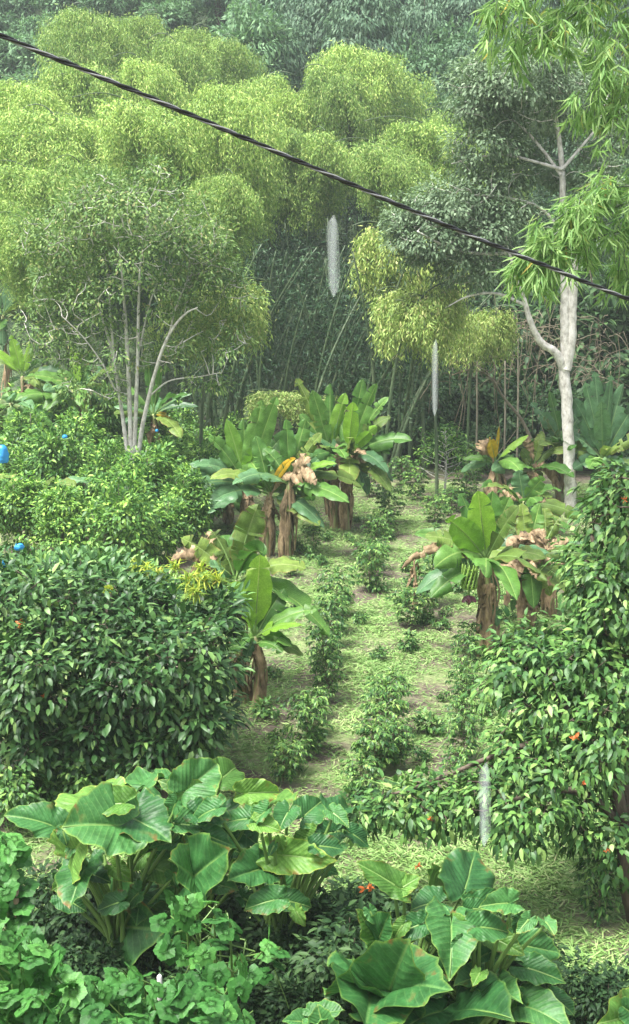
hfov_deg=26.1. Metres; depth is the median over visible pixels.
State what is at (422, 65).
slope tree
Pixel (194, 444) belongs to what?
coffee bush
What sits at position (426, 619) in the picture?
weed
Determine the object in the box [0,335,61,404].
banana plant
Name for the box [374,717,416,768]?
young coffee shrub
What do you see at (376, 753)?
weed
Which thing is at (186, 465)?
coffee bush
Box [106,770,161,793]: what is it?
weed bush
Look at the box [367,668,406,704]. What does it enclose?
young coffee shrub
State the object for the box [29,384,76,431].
coffee bush
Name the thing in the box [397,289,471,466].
bamboo culm
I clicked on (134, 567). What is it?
spiky plant
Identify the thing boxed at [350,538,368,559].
young coffee shrub
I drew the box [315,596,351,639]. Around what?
young coffee shrub
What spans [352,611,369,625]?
weed
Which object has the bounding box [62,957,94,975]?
undergrowth bush
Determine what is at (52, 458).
coffee bush
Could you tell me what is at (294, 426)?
understory shrub
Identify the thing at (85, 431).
coffee bush
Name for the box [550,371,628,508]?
banana plant
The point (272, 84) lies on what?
bamboo
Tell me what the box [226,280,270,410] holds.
bamboo culm
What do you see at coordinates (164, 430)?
coffee bush
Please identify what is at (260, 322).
feathery tree
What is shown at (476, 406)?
thin pole
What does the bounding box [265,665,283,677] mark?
weed
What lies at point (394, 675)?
weed
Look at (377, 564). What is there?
young coffee shrub
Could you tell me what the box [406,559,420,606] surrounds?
dry stalk
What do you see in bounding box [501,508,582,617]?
banana plant
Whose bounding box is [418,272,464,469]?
bamboo culm
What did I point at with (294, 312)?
bamboo culm
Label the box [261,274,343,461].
bamboo culm
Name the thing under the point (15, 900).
garden stake
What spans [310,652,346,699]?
young coffee shrub
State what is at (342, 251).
bamboo culm
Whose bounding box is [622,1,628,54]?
hillside tree
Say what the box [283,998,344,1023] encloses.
elephant ear plant
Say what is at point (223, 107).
bamboo
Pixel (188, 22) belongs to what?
hillside shrub
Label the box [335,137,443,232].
bamboo
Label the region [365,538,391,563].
young coffee shrub
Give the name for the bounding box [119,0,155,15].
hillside shrub
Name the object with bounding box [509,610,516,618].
weed
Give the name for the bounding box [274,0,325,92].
hillside tree
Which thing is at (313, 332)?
bamboo culm
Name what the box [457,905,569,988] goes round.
undergrowth bush
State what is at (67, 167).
bamboo
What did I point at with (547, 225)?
shaded bamboo
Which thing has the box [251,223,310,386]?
bamboo culm
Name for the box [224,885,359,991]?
undergrowth bush
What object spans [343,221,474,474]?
bamboo
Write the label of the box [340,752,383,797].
young coffee shrub
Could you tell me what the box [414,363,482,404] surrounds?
understory shrub
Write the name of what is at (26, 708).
leafy shrub
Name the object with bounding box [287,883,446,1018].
undergrowth bush
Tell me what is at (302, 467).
banana plant
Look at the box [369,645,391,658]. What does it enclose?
weed
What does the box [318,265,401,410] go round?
bamboo culm
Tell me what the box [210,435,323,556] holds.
banana plant
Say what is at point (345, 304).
bamboo culm
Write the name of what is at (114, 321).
shaded bamboo
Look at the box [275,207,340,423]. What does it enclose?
bamboo culm
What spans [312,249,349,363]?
bamboo culm
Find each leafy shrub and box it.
[0,538,118,797]
[0,540,255,739]
[10,553,254,798]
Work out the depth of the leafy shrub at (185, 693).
16.89 m
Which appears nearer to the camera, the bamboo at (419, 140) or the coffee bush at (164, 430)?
the coffee bush at (164, 430)
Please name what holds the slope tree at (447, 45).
on the hill
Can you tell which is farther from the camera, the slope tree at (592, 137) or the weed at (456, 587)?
the slope tree at (592, 137)
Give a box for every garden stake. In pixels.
[13,889,18,917]
[157,974,161,1000]
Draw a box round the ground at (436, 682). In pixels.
[0,416,628,988]
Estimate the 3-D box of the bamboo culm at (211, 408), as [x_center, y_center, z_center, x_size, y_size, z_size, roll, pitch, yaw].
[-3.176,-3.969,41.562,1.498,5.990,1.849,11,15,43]
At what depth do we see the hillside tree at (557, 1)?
77.16 m
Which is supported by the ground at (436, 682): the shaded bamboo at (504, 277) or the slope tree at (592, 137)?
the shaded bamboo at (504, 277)
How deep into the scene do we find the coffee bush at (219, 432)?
42.11 m
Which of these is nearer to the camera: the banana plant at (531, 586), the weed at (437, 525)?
the banana plant at (531, 586)
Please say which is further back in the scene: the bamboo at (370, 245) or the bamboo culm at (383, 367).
the bamboo culm at (383, 367)
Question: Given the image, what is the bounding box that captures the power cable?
[0,33,628,300]
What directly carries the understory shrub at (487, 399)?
on the ground at (436, 682)
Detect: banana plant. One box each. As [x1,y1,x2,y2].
[0,283,37,398]
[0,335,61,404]
[0,387,53,440]
[0,474,88,535]
[28,348,112,423]
[114,358,197,444]
[171,504,329,695]
[190,396,280,513]
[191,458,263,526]
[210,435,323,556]
[215,554,316,707]
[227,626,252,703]
[232,419,361,558]
[294,378,349,528]
[310,379,411,530]
[401,491,548,657]
[461,428,527,496]
[461,503,589,635]
[481,470,583,533]
[491,431,573,497]
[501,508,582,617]
[518,391,596,501]
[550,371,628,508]
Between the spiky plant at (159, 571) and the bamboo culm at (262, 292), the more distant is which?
the bamboo culm at (262, 292)
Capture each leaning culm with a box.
[337,337,407,469]
[371,342,409,435]
[396,269,436,471]
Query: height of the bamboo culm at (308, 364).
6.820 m
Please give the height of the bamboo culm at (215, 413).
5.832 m
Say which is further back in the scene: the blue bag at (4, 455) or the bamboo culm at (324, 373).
the bamboo culm at (324, 373)
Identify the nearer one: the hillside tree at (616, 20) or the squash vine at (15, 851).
the squash vine at (15, 851)
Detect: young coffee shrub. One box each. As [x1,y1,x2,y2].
[142,533,181,564]
[262,737,307,783]
[277,737,314,772]
[283,555,299,576]
[283,687,334,756]
[290,694,332,732]
[299,685,334,710]
[301,525,324,551]
[304,624,346,676]
[307,614,346,657]
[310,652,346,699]
[311,566,359,611]
[313,589,350,632]
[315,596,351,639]
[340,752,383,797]
[349,541,390,590]
[349,718,398,775]
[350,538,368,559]
[355,540,387,572]
[359,676,413,732]
[359,701,402,742]
[360,514,394,543]
[361,473,377,495]
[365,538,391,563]
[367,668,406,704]
[369,506,397,534]
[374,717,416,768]
[375,484,406,518]
[385,586,428,626]
[388,455,418,482]
[400,470,431,499]
[410,588,442,618]
[415,545,443,605]
[418,493,450,521]
[435,487,468,509]
[438,707,486,758]
[439,744,477,787]
[442,693,480,734]
[445,671,478,706]
[448,466,482,500]
[448,659,481,696]
[450,629,482,673]
[456,441,491,478]
[456,621,481,653]
[572,848,623,927]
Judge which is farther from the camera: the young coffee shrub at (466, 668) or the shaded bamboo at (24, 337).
the shaded bamboo at (24, 337)
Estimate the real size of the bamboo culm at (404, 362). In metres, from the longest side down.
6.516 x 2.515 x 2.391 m
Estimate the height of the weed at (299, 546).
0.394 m
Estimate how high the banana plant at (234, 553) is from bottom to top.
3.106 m
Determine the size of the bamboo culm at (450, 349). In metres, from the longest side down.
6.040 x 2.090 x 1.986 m
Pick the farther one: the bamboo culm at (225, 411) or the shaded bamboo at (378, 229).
the shaded bamboo at (378, 229)
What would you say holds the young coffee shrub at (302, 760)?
on the ground at (436, 682)
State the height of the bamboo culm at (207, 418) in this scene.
7.401 m
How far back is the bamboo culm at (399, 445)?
41.24 m
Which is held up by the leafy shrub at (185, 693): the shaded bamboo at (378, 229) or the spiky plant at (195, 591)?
the spiky plant at (195, 591)
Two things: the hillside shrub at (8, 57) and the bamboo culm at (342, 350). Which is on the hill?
the hillside shrub at (8, 57)
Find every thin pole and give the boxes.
[474,361,477,471]
[503,361,505,474]
[516,338,518,457]
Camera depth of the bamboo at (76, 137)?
48.77 m
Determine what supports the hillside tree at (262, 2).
on the hill
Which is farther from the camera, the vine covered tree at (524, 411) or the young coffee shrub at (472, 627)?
the vine covered tree at (524, 411)
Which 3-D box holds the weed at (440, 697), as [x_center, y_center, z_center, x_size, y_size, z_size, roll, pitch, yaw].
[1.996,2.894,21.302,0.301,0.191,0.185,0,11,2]
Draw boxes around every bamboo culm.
[140,281,217,432]
[154,247,229,431]
[173,289,224,426]
[179,327,238,428]
[181,253,232,407]
[181,261,218,423]
[182,237,282,432]
[188,347,227,435]
[198,280,281,439]
[203,274,235,416]
[211,230,265,418]
[218,251,283,418]
[220,244,326,417]
[221,239,327,416]
[222,243,285,411]
[223,245,263,422]
[223,252,266,422]
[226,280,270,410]
[233,240,300,403]
[235,242,296,421]
[241,243,305,393]
[241,273,280,406]
[242,219,302,417]
[244,227,270,422]
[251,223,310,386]
[252,269,335,392]
[260,221,321,386]
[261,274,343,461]
[263,206,312,425]
[264,206,311,390]
[264,290,330,456]
[268,265,319,393]
[270,274,349,456]
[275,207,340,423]
[277,266,348,429]
[277,269,343,399]
[278,277,335,398]
[281,253,351,433]
[283,214,323,366]
[283,268,355,415]
[284,236,354,392]
[285,255,346,390]
[285,280,342,403]
[289,249,319,376]
[291,241,351,422]
[292,253,372,408]
[295,245,353,400]
[303,268,386,426]
[304,244,360,405]
[307,203,348,372]
[309,269,360,403]
[310,282,370,395]
[310,284,367,390]
[311,281,372,398]
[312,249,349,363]
[312,265,368,462]
[313,258,357,387]
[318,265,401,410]
[320,280,396,402]
[324,227,381,377]
[325,285,382,378]
[327,236,396,454]
[333,238,372,371]
[336,279,390,388]
[338,258,424,411]
[349,291,382,375]
[352,218,416,454]
[352,287,392,377]
[355,291,399,379]
[363,302,407,384]
[381,278,418,468]
[385,278,442,397]
[388,282,513,478]
[389,296,494,472]
[390,293,439,475]
[395,271,448,389]
[397,274,455,458]
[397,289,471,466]
[407,233,447,466]
[410,273,494,381]
[415,288,487,399]
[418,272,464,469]
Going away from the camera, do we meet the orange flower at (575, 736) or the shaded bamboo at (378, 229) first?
the orange flower at (575, 736)
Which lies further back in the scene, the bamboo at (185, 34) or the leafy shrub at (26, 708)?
the bamboo at (185, 34)
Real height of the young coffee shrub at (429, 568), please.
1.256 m
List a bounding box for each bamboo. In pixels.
[0,74,79,371]
[0,104,143,382]
[0,125,52,392]
[0,160,101,349]
[0,196,62,365]
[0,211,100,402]
[0,260,130,388]
[0,280,57,396]
[0,281,50,383]
[22,57,138,404]
[32,2,158,359]
[35,154,159,404]
[46,249,169,390]
[68,228,188,388]
[69,232,155,393]
[72,92,222,419]
[82,241,226,411]
[112,8,170,311]
[112,51,193,408]
[122,221,242,392]
[126,242,300,414]
[142,118,198,427]
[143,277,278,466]
[148,32,225,365]
[167,215,325,390]
[168,22,216,265]
[171,78,291,415]
[176,168,267,422]
[187,31,267,100]
[214,226,315,414]
[217,71,297,376]
[226,121,344,361]
[237,193,353,391]
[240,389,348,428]
[256,84,347,389]
[273,178,379,359]
[275,126,358,372]
[279,227,389,382]
[300,64,385,372]
[300,186,380,371]
[301,39,442,348]
[320,243,468,377]
[333,197,382,372]
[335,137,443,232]
[343,199,481,371]
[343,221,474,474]
[364,281,474,508]
[365,116,535,309]
[370,286,483,504]
[422,106,507,299]
[426,305,523,480]
[440,257,505,367]
[459,170,556,314]
[460,219,522,311]
[468,0,628,199]
[474,257,584,310]
[492,169,627,335]
[494,155,628,311]
[540,251,611,294]
[552,158,628,297]
[589,178,628,275]
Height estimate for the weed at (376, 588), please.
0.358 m
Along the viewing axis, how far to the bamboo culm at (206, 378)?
43.91 m
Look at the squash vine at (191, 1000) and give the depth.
9.52 m
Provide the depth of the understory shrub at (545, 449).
43.03 m
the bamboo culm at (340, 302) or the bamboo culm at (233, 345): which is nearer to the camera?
the bamboo culm at (340, 302)
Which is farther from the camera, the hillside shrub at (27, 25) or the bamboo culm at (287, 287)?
the hillside shrub at (27, 25)
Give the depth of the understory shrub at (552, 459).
44.18 m
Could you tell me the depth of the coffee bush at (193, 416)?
43.55 m
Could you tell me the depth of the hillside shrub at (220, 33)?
77.68 m
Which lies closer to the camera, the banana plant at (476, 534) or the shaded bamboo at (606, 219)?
the banana plant at (476, 534)
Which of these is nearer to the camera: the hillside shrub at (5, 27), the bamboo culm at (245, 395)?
the bamboo culm at (245, 395)
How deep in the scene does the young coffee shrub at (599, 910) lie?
14.11 m
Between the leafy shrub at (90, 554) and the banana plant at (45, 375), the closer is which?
the leafy shrub at (90, 554)
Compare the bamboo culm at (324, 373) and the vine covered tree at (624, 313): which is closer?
the bamboo culm at (324, 373)
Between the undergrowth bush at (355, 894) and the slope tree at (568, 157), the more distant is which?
the slope tree at (568, 157)
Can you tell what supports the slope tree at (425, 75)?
on the hill
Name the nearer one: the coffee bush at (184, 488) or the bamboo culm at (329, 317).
the coffee bush at (184, 488)
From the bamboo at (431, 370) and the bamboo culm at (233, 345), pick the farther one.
the bamboo culm at (233, 345)
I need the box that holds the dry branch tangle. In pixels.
[420,295,628,453]
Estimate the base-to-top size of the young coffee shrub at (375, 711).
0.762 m
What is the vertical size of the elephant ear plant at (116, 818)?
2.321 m
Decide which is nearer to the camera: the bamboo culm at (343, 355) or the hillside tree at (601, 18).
the bamboo culm at (343, 355)
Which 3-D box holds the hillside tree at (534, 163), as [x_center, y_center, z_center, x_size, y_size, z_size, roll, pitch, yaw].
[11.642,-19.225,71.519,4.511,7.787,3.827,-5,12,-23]
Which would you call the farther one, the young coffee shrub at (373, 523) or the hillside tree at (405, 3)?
the hillside tree at (405, 3)
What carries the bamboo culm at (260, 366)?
on the ground at (436, 682)
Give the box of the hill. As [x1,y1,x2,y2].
[0,0,551,417]
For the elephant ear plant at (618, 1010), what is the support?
on the ground at (436, 682)
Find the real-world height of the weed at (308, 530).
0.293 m
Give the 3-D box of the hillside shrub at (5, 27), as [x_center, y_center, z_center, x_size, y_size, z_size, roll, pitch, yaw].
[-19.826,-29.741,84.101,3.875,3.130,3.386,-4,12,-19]
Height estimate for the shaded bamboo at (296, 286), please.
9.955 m
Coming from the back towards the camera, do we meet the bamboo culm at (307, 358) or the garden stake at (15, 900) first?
the bamboo culm at (307, 358)
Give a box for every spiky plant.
[129,558,142,573]
[137,561,154,577]
[147,564,169,583]
[165,557,184,582]
[173,570,200,598]
[185,578,209,603]
[190,556,209,576]
[196,569,225,594]
[208,569,228,589]
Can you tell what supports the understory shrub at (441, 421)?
on the ground at (436, 682)
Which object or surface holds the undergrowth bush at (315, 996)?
on the ground at (436, 682)
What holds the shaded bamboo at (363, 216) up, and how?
on the hill
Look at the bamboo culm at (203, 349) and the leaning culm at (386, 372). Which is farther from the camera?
the bamboo culm at (203, 349)
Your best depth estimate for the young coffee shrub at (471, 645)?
22.25 m
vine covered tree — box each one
[436,262,579,371]
[451,353,543,429]
[452,314,589,426]
[509,257,624,389]
[513,251,628,387]
[516,299,628,433]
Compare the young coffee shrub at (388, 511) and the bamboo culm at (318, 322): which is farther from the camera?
the bamboo culm at (318, 322)
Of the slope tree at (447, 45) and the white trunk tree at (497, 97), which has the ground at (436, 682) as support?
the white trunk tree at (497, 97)
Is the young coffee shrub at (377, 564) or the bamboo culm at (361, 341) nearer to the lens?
the young coffee shrub at (377, 564)
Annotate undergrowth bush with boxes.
[4,857,111,958]
[48,924,156,983]
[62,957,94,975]
[87,870,164,961]
[139,874,251,980]
[144,958,265,1011]
[167,949,287,1018]
[195,881,345,985]
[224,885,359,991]
[242,970,349,1023]
[254,964,361,1023]
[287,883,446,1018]
[308,875,423,927]
[334,998,363,1023]
[346,880,418,917]
[411,938,561,1023]
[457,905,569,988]
[553,945,628,1023]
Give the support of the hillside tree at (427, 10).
on the hill
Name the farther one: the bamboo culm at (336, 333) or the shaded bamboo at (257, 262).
the shaded bamboo at (257, 262)
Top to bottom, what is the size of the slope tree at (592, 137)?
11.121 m
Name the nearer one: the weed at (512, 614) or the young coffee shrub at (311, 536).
the weed at (512, 614)
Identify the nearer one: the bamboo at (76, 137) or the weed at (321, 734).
the weed at (321, 734)
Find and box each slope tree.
[209,0,302,93]
[344,52,421,233]
[372,30,472,217]
[399,70,460,124]
[411,14,511,119]
[464,165,558,309]
[545,149,628,296]
[574,77,628,177]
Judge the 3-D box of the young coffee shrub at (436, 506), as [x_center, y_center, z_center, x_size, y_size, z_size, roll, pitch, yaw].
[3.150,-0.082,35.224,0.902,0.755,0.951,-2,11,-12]
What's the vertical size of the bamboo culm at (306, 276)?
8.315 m
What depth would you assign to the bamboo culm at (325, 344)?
41.55 m
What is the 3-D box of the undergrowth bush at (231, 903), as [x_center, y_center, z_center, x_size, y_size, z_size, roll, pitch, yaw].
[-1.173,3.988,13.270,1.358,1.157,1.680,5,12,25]
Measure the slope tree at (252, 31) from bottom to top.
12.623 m
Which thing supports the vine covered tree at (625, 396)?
on the ground at (436, 682)
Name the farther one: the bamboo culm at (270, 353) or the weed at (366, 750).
the bamboo culm at (270, 353)
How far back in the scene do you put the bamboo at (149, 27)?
62.41 m
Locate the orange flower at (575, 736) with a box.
[570,732,579,739]
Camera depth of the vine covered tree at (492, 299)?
50.90 m
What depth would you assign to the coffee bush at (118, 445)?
37.44 m
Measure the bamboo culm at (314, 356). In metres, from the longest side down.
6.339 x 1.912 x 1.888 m
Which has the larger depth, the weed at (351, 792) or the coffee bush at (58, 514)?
the coffee bush at (58, 514)
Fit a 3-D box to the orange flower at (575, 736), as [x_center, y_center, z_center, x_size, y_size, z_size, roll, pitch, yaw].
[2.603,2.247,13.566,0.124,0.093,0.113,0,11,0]
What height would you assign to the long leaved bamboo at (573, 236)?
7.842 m
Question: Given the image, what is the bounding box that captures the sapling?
[408,417,484,493]
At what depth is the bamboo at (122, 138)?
45.31 m
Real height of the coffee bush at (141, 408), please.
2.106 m
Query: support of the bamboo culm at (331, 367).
on the ground at (436, 682)
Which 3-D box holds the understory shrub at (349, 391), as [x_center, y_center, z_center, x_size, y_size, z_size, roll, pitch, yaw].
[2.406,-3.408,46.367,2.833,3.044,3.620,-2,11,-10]
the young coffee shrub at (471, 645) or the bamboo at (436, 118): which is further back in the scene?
the bamboo at (436, 118)
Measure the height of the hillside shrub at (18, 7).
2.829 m
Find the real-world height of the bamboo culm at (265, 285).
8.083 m
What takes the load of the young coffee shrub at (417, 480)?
on the ground at (436, 682)
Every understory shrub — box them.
[289,380,341,432]
[290,359,368,432]
[309,369,357,392]
[344,369,416,435]
[367,351,425,384]
[367,361,439,457]
[401,388,473,466]
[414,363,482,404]
[435,359,529,447]
[436,361,496,388]
[438,391,479,465]
[453,425,512,470]
[459,394,536,460]
[509,378,584,460]
[540,412,599,471]
[542,399,560,462]
[599,404,628,470]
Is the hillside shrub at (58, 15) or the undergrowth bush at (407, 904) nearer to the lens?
the undergrowth bush at (407, 904)
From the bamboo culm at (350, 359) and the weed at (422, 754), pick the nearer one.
the weed at (422, 754)
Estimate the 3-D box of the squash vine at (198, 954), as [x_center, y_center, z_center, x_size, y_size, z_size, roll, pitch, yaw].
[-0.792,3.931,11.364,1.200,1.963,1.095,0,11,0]
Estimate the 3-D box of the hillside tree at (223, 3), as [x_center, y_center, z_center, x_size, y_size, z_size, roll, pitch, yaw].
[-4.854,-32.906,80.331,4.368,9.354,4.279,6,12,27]
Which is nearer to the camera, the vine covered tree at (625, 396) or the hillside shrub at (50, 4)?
the vine covered tree at (625, 396)
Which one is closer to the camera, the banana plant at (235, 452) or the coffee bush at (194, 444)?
the banana plant at (235, 452)
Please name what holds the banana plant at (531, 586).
on the ground at (436, 682)
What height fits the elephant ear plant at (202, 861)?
2.493 m
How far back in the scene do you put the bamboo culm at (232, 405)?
53.08 m
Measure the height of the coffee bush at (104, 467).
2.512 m
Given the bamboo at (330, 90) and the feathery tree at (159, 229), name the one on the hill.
the bamboo at (330, 90)
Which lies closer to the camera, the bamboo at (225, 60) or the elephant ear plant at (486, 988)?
the elephant ear plant at (486, 988)
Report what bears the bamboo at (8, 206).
on the ground at (436, 682)
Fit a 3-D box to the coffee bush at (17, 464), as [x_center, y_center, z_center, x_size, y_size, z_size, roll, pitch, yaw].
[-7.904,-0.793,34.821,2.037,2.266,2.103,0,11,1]
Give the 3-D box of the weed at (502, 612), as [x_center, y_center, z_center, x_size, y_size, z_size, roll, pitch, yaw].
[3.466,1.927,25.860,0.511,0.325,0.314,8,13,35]
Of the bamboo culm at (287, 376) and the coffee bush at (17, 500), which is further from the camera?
the bamboo culm at (287, 376)
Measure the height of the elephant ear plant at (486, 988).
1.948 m
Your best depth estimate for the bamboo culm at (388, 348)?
45.51 m
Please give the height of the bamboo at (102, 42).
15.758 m
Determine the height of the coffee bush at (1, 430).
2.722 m
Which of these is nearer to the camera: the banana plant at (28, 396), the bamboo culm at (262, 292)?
the banana plant at (28, 396)
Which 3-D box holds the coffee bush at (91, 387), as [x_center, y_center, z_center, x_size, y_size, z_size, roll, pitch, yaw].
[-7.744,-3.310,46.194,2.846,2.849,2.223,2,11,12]
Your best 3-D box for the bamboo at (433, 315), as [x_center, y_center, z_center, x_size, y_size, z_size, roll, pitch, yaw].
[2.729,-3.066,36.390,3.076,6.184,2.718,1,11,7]
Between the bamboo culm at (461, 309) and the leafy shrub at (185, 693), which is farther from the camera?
the bamboo culm at (461, 309)
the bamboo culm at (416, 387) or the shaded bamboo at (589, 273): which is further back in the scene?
the shaded bamboo at (589, 273)
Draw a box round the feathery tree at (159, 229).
[2,150,273,459]
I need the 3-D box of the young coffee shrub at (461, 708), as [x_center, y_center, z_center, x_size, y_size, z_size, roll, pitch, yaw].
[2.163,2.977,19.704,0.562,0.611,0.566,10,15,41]
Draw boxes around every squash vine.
[0,831,39,938]
[0,897,135,1023]
[84,961,254,1023]
[149,889,290,1008]
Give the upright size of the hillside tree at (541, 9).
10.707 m
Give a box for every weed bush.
[0,756,54,826]
[1,740,83,804]
[52,754,111,793]
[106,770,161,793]
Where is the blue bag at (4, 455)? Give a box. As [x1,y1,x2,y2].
[0,445,8,462]
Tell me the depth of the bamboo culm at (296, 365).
44.57 m
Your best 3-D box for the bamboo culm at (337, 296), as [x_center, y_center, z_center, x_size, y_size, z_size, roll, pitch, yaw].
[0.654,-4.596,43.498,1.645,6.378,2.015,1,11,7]
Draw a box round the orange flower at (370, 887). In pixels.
[358,883,374,892]
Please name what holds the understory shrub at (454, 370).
on the ground at (436, 682)
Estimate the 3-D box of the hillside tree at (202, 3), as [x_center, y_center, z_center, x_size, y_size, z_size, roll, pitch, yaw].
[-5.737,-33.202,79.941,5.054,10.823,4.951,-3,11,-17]
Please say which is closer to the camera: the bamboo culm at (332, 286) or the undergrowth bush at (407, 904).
the undergrowth bush at (407, 904)
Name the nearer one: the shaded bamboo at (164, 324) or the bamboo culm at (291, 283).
the bamboo culm at (291, 283)
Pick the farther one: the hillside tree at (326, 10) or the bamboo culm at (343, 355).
the hillside tree at (326, 10)
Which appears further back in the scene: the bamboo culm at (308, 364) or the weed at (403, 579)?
the bamboo culm at (308, 364)
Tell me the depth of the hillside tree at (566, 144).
68.14 m
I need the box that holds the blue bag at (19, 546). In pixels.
[14,543,24,550]
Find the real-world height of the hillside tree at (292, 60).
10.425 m
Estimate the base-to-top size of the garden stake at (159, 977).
2.033 m
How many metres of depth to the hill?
63.42 m
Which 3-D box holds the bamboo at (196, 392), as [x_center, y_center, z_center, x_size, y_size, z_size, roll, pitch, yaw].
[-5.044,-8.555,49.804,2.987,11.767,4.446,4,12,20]
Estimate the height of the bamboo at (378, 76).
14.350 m
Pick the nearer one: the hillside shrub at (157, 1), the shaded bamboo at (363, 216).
the shaded bamboo at (363, 216)
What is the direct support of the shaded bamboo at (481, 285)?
on the ground at (436, 682)
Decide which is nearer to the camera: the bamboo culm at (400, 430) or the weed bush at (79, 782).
the weed bush at (79, 782)
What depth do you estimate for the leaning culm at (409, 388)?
41.97 m
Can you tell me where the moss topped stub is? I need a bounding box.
[103,585,112,618]
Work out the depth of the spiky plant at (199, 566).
18.40 m
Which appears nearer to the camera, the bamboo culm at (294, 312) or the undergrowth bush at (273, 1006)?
the undergrowth bush at (273, 1006)
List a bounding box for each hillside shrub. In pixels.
[0,0,9,26]
[0,0,41,24]
[0,9,19,49]
[0,28,36,77]
[0,68,24,91]
[4,7,55,53]
[11,29,72,78]
[14,56,62,92]
[31,0,76,19]
[47,6,80,32]
[74,0,134,23]
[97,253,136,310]
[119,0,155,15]
[133,0,190,47]
[151,0,187,6]
[159,0,206,35]
[200,0,229,30]
[200,23,225,40]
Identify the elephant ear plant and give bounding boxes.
[4,776,204,946]
[96,757,279,972]
[150,788,368,964]
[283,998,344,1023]
[322,847,516,1023]
[390,886,574,1023]
[597,987,628,1023]
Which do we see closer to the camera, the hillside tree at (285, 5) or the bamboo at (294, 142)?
the bamboo at (294, 142)
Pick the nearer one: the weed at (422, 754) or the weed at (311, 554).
the weed at (422, 754)
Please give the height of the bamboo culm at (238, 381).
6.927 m
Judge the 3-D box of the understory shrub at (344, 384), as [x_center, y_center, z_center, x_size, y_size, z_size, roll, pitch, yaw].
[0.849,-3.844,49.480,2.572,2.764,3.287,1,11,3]
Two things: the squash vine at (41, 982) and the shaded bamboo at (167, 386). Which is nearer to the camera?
the squash vine at (41, 982)
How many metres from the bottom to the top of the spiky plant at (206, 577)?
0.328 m
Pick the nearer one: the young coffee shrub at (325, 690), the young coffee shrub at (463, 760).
the young coffee shrub at (463, 760)
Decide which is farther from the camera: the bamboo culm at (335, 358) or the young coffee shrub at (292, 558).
the bamboo culm at (335, 358)
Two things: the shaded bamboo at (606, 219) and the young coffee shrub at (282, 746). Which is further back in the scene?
the shaded bamboo at (606, 219)
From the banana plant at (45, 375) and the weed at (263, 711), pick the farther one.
the banana plant at (45, 375)
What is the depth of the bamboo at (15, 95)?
52.69 m
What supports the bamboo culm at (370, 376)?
on the ground at (436, 682)
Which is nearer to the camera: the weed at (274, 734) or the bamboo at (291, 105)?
the weed at (274, 734)
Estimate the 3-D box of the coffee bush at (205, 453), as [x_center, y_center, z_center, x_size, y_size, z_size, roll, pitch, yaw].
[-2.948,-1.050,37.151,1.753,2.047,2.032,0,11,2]
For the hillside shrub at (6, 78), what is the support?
on the hill
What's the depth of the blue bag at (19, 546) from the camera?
19.81 m
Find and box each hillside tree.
[180,0,228,29]
[207,0,233,13]
[218,0,260,38]
[224,0,297,36]
[233,0,313,130]
[261,0,316,27]
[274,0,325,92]
[298,0,393,59]
[314,0,404,200]
[369,0,402,40]
[388,0,429,49]
[389,0,452,64]
[416,0,495,49]
[437,40,520,172]
[459,0,534,47]
[467,10,544,170]
[509,0,562,201]
[519,93,554,193]
[529,0,558,30]
[529,27,623,205]
[548,0,567,8]
[556,0,621,54]
[592,0,628,62]
[613,0,628,67]
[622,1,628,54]
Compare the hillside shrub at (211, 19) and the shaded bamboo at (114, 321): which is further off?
the hillside shrub at (211, 19)
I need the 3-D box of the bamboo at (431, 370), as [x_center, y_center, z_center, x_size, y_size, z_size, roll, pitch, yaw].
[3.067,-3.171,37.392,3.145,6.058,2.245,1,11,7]
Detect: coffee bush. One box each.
[0,398,29,444]
[0,403,60,465]
[0,437,36,485]
[0,469,52,554]
[1,381,40,422]
[22,420,92,502]
[27,477,96,562]
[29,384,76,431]
[53,402,112,490]
[57,381,122,434]
[67,468,175,568]
[71,437,143,528]
[76,381,127,455]
[83,437,182,515]
[100,432,149,468]
[116,401,151,449]
[117,404,194,448]
[141,494,198,561]
[142,432,193,489]
[158,466,225,543]
[172,400,209,438]
[172,425,222,458]
[173,455,225,522]
[182,436,219,468]
[210,422,226,456]
[218,409,251,430]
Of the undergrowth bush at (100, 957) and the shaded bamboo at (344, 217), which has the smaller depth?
the undergrowth bush at (100, 957)
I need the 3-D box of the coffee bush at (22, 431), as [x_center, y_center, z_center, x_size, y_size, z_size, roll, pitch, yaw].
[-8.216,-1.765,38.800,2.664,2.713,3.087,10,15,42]
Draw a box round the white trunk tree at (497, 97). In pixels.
[374,23,628,510]
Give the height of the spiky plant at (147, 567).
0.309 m
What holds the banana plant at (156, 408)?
on the ground at (436, 682)
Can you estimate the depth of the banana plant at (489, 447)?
36.49 m
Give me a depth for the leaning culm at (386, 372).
41.50 m
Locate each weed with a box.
[249,695,286,719]
[263,725,292,739]
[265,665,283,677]
[294,538,308,552]
[299,524,316,533]
[301,725,328,747]
[303,544,316,559]
[313,553,330,564]
[321,530,333,541]
[338,782,379,806]
[344,532,355,541]
[352,516,360,521]
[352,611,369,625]
[354,737,386,762]
[366,577,390,592]
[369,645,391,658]
[369,742,394,765]
[382,525,397,540]
[386,666,404,684]
[396,734,407,750]
[397,628,423,652]
[400,557,418,571]
[402,574,419,582]
[402,576,413,586]
[410,745,433,760]
[412,707,450,737]
[417,611,439,624]
[430,616,453,628]
[432,521,442,528]
[432,690,450,701]
[438,606,452,616]
[440,505,455,514]
[452,581,462,592]
[461,590,477,602]
[470,698,497,715]
[497,588,505,599]
[498,606,509,619]
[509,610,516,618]
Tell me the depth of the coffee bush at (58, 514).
29.76 m
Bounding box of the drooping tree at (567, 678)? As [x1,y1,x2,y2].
[324,455,628,922]

